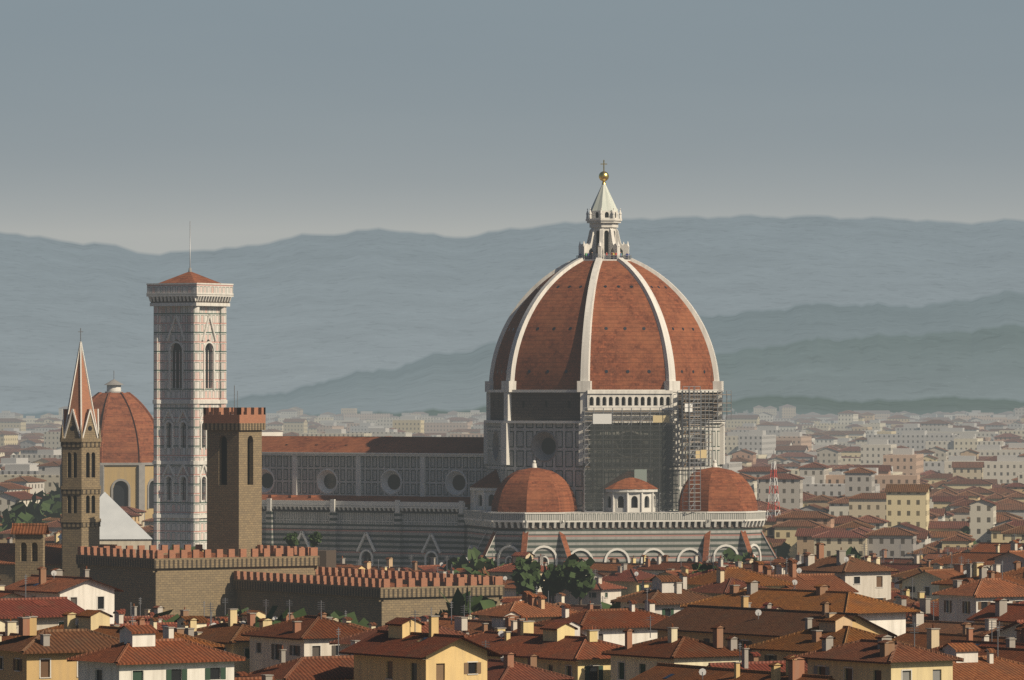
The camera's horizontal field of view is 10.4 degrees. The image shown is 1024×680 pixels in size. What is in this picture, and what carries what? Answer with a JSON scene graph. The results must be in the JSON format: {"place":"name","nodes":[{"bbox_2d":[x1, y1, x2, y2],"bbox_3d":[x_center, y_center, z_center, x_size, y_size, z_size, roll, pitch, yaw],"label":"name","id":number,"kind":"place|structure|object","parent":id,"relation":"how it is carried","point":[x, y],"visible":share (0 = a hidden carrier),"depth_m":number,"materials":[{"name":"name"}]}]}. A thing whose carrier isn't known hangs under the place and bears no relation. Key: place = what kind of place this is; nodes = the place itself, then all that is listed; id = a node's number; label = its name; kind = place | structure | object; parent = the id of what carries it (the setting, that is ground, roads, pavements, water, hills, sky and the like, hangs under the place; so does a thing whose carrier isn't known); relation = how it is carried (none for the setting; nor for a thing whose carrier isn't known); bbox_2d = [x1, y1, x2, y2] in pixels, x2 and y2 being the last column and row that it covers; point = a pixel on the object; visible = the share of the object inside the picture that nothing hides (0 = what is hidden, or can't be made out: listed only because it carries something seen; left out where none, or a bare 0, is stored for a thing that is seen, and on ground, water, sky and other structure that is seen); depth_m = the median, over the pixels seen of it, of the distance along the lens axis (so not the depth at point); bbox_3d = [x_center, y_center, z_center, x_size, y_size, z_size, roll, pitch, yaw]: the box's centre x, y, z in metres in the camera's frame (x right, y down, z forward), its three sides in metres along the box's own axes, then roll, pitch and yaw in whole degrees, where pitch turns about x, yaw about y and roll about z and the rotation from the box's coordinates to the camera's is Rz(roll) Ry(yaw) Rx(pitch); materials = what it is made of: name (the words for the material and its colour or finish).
{"place":"outdoors","nodes":[
{"label":"outdoors","id":0,"kind":"place"},
{"bbox_2d":[0,215,1023,418],"bbox_3d":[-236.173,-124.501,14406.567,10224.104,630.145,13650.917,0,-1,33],"label":"mountains","id":1,"kind":"structure","parent":0,"point":[822,315],"depth_m":15413.05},
{"bbox_2d":[0,0,1023,254],"bbox_3d":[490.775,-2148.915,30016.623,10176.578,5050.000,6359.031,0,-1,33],"label":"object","id":2,"kind":"object","parent":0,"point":[152,126],"depth_m":30018.10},
{"label":"ground","id":3,"kind":"structure","parent":0,"visible":0},
{"bbox_2d":[0,328,153,586],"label":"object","id":4,"kind":"object","parent":3,"relation":"on","point":[107,464],"visible":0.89,"depth_m":1171.98,"materials":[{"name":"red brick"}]},
{"bbox_2d":[76,385,504,626],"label":"fortified palace","id":5,"kind":"structure","parent":3,"relation":"on","point":[235,564],"depth_m":1027.96,"materials":[{"name":"brown stone"}]},
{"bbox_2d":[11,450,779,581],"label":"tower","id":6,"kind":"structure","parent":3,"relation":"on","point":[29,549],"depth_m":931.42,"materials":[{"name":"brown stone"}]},
{"bbox_2d":[0,482,863,627],"bbox_3d":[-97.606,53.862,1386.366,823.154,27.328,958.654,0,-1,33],"label":"trees","id":7,"kind":"object","parent":3,"relation":"on","point":[576,576],"visible":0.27,"depth_m":1118.46,"materials":[{"name":"green plant"}]},
{"bbox_2d":[0,532,1023,679],"bbox_3d":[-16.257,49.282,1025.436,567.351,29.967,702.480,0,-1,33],"label":"city","id":8,"kind":"object","parent":3,"relation":"on","point":[948,614],"visible":0.75,"depth_m":759.85,"materials":[{"name":"paint"}]},
{"bbox_2d":[0,404,1023,558],"bbox_3d":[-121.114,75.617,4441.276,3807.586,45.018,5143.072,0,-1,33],"label":"city","id":9,"kind":"object","parent":3,"relation":"on","point":[878,481],"visible":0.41,"depth_m":2323.23,"materials":[{"name":"beige"}]},
{"label":"piazza","id":10,"kind":"object","parent":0,"visible":0},
{"bbox_2d":[146,247,233,549],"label":"campanile","id":11,"kind":"structure","parent":10,"relation":"on","point":[190,306],"depth_m":1366.58,"materials":[{"name":"stone"}]},
{"bbox_2d":[262,160,776,567],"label":"cathedral","id":12,"kind":"structure","parent":10,"relation":"on","point":[605,320],"depth_m":1332.88,"materials":[{"name":"tile"}]},
{"bbox_2d":[583,386,731,511],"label":"scaffold","id":13,"kind":"object","parent":12,"relation":"on","point":[647,453],"visible":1,"depth_m":1321.55,"materials":[{"name":"silver metal"}]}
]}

